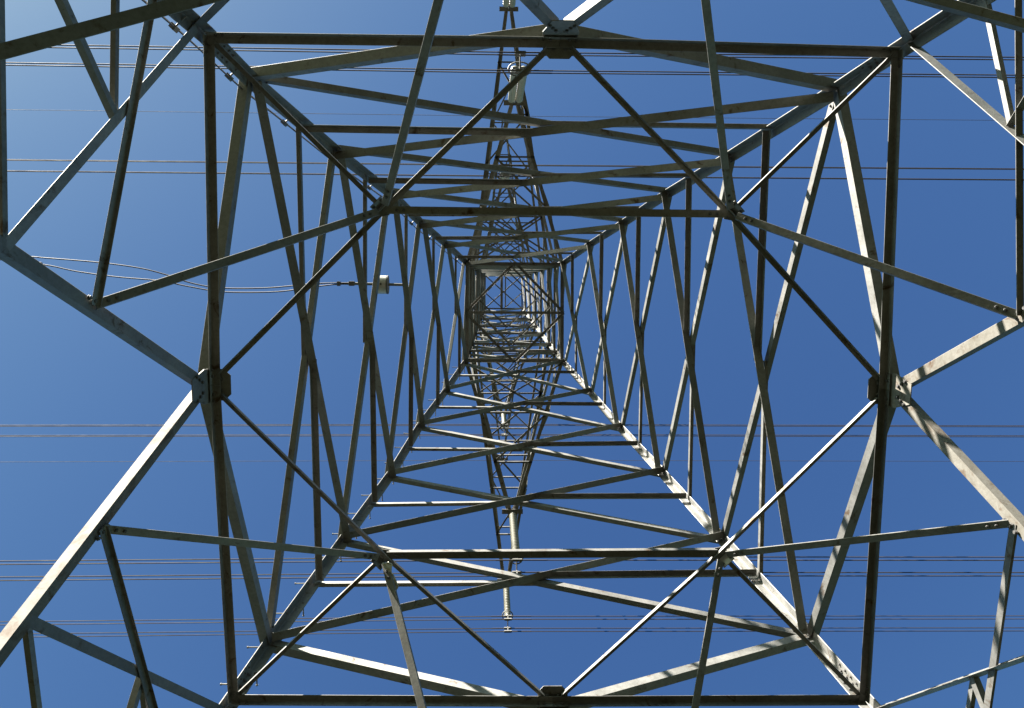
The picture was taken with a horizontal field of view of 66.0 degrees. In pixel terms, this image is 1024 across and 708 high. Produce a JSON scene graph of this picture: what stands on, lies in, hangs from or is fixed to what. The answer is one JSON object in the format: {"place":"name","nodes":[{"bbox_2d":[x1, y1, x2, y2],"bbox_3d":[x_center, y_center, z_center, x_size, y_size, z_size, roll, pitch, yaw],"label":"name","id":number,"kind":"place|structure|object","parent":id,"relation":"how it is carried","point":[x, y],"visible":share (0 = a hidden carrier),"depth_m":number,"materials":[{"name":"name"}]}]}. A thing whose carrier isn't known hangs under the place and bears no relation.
{"place":"outdoors","nodes":[
{"label":"outdoors","id":0,"kind":"place"},
{"bbox_2d":[0,0,1023,707],"label":"sky","id":1,"kind":"structure","parent":0,"point":[59,366],"materials":[{"name":"blue"}]},
{"bbox_3d":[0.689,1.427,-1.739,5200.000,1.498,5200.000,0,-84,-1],"label":"ground","id":2,"kind":"structure","parent":0,"visible":0},
{"bbox_2d":[0,0,1023,707],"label":"lattice tower","id":3,"kind":"structure","parent":2,"relation":"on","point":[554,36],"depth_m":8.74,"materials":[{"name":"metal"}]},
{"bbox_2d":[142,0,461,264],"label":"leg cable","id":4,"kind":"object","parent":3,"relation":"attached to","point":[177,29],"visible":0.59,"depth_m":8.64,"materials":[{"name":"black"}]},
{"bbox_2d":[167,19,460,263],"bbox_3d":[-2.896,-2.981,9.890,5.061,23.453,0.102,44,-87,-5],"label":"leg cable","id":5,"kind":"object","parent":3,"relation":"attached to","point":[295,130],"visible":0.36,"depth_m":10.35,"materials":[{"name":"black"}]},
{"bbox_2d":[347,275,402,293],"bbox_3d":[-2.634,-1.335,15.166,1.061,0.372,0.360,0,-84,-1],"label":"splice drum","id":6,"kind":"object","parent":3,"relation":"attached to","point":[385,284],"visible":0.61,"depth_m":15.09,"materials":[{"name":"grey metal"}]},
{"bbox_2d":[32,256,346,288],"bbox_3d":[-21.255,-2.407,14.365,36.991,0.479,0.459,4,-84,-2],"label":"service cable","id":7,"kind":"object","parent":6,"relation":"attached to","point":[338,283],"visible":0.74,"depth_m":15.01,"materials":[{"name":"black"}]},
{"bbox_2d":[40,262,346,292],"bbox_3d":[-21.256,-2.202,14.379,36.973,0.462,0.400,3,-84,-2],"label":"service cable","id":8,"kind":"object","parent":6,"relation":"attached to","point":[181,284],"visible":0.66,"depth_m":15.02,"materials":[{"name":"black"}]},
{"bbox_2d":[382,561,398,589],"bbox_3d":[-1.272,2.326,8.218,0.112,0.119,0.303,-19,-84,1],"label":"plastic scrap","id":9,"kind":"object","parent":3,"relation":"attached to","point":[387,566],"visible":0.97,"depth_m":8.23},
{"bbox_2d":[498,164,509,178],"bbox_3d":[-0.259,-6.724,29.796,0.472,3.672,0.487,-41,-84,3],"label":"insulator string","id":10,"kind":"object","parent":3,"relation":"hanging from","point":[505,177],"visible":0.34,"depth_m":28.19,"materials":[{"name":"beige ceramic"}]},
{"bbox_2d":[7,159,1023,168],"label":"conductor wire","id":11,"kind":"object","parent":10,"relation":"hanging from","point":[511,164],"visible":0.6,"depth_m":27.99,"materials":[{"name":"metal"}]},
{"bbox_2d":[7,160,1023,169],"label":"conductor wire","id":12,"kind":"object","parent":10,"relation":"attached to","point":[537,165],"visible":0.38,"depth_m":28.06,"materials":[{"name":"metal"}]},
{"bbox_2d":[7,171,1023,180],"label":"conductor wire","id":13,"kind":"object","parent":10,"relation":"attached to","point":[501,176],"visible":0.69,"depth_m":28.20,"materials":[{"name":"metal"}]},
{"bbox_2d":[7,170,1023,179],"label":"conductor wire","id":14,"kind":"object","parent":10,"relation":"hanging from","point":[501,175],"visible":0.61,"depth_m":27.94,"materials":[{"name":"metal"}]},
{"bbox_2d":[501,414,508,435],"bbox_3d":[-0.313,2.621,30.809,0.356,3.672,0.480,0,-84,-1],"label":"insulator string","id":15,"kind":"object","parent":3,"relation":"hanging from","point":[503,418],"visible":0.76,"depth_m":29.68,"materials":[{"name":"beige ceramic"}]},
{"bbox_2d":[0,435,994,436],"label":"conductor wire","id":16,"kind":"object","parent":15,"relation":"hanging from","point":[481,435],"visible":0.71,"depth_m":29.00,"materials":[{"name":"metal"}]},
{"bbox_2d":[0,425,1016,426],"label":"conductor wire","id":17,"kind":"object","parent":15,"relation":"hanging from","point":[530,425],"visible":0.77,"depth_m":28.98,"materials":[{"name":"metal"}]},
{"bbox_2d":[0,434,1023,435],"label":"conductor wire","id":18,"kind":"object","parent":15,"relation":"attached to","point":[514,434],"visible":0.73,"depth_m":29.23,"materials":[{"name":"metal"}]},
{"bbox_2d":[0,424,1023,425],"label":"conductor wire","id":19,"kind":"object","parent":15,"relation":"attached to","point":[584,424],"visible":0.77,"depth_m":29.21,"materials":[{"name":"metal"}]},
{"bbox_2d":[502,587,512,632],"bbox_3d":[-0.164,7.949,25.278,0.356,3.422,0.480,0,-84,-1],"label":"insulator string","id":20,"kind":"object","parent":3,"relation":"hanging from","point":[507,612],"visible":0.87,"depth_m":24.50,"materials":[{"name":"beige ceramic"}]},
{"bbox_2d":[0,619,877,624],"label":"conductor wire","id":21,"kind":"object","parent":20,"relation":"hanging from","point":[461,619],"visible":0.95,"depth_m":23.54,"materials":[{"name":"metal"}]},
{"bbox_2d":[38,631,930,636],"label":"conductor wire","id":22,"kind":"object","parent":20,"relation":"hanging from","point":[503,631],"visible":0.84,"depth_m":23.61,"materials":[{"name":"metal"}]},
{"bbox_2d":[0,615,1023,621],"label":"conductor wire","id":23,"kind":"object","parent":20,"relation":"attached to","point":[446,616],"visible":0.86,"depth_m":23.74,"materials":[{"name":"metal"}]},
{"bbox_2d":[33,627,1023,633],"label":"conductor wire","id":24,"kind":"object","parent":20,"relation":"attached to","point":[512,628],"visible":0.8,"depth_m":23.82,"materials":[{"name":"metal"}]},
{"bbox_2d":[503,0,515,8],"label":"insulator string","id":25,"kind":"object","parent":3,"relation":"hanging from","point":[508,3],"visible":1,"depth_m":24.28,"materials":[{"name":"beige ceramic"}]},
{"bbox_2d":[6,109,1023,120],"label":"earth wire","id":26,"kind":"object","parent":3,"relation":"attached to","point":[444,115],"visible":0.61,"depth_m":39.92,"materials":[{"name":"metal"}]},
{"bbox_2d":[509,511,522,573],"bbox_3d":[0.066,4.751,20.459,0.356,4.322,0.480,0,-84,-1],"label":"insulator string","id":27,"kind":"object","parent":3,"relation":"hanging from","point":[514,535],"visible":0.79,"depth_m":20.27,"materials":[{"name":"beige ceramic"}]},
{"bbox_2d":[0,559,1023,564],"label":"conductor wire","id":28,"kind":"object","parent":27,"relation":"hanging from","point":[499,560],"visible":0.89,"depth_m":18.29,"materials":[{"name":"metal"}]},
{"bbox_2d":[0,575,1023,580],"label":"conductor wire","id":29,"kind":"object","parent":27,"relation":"hanging from","point":[489,576],"visible":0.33,"depth_m":18.28,"materials":[{"name":"metal"}]},
{"bbox_2d":[0,556,1023,561],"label":"conductor wire","id":30,"kind":"object","parent":27,"relation":"attached to","point":[692,557],"visible":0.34,"depth_m":18.60,"materials":[{"name":"metal"}]},
{"bbox_2d":[0,572,1023,577],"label":"conductor wire","id":31,"kind":"object","parent":27,"relation":"attached to","point":[467,572],"visible":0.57,"depth_m":18.43,"materials":[{"name":"metal"}]},
{"bbox_2d":[507,51,530,102],"bbox_3d":[0.131,-6.583,19.231,0.472,4.322,0.487,41,-86,-5],"label":"insulator string","id":32,"kind":"object","parent":3,"relation":"hanging from","point":[518,94],"visible":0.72,"depth_m":18.84,"materials":[{"name":"beige ceramic"}]},
{"bbox_2d":[6,62,1023,75],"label":"conductor wire","id":33,"kind":"object","parent":32,"relation":"hanging from","point":[511,70],"visible":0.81,"depth_m":17.11,"materials":[{"name":"metal"}]},
{"bbox_2d":[6,65,1023,77],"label":"conductor wire","id":34,"kind":"object","parent":32,"relation":"attached to","point":[497,72],"visible":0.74,"depth_m":17.31,"materials":[{"name":"metal"}]},
{"bbox_2d":[50,47,1023,60],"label":"conductor wire","id":35,"kind":"object","parent":32,"relation":"attached to","point":[537,54],"visible":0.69,"depth_m":17.29,"materials":[{"name":"metal"}]},
{"bbox_2d":[57,44,1023,57],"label":"conductor wire","id":36,"kind":"object","parent":32,"relation":"hanging from","point":[499,51],"visible":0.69,"depth_m":17.05,"materials":[{"name":"metal"}]},
{"bbox_2d":[91,460,1023,461],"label":"earth wire","id":37,"kind":"object","parent":3,"relation":"attached to","point":[492,460],"visible":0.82,"depth_m":42.06,"materials":[{"name":"metal"}]}
]}

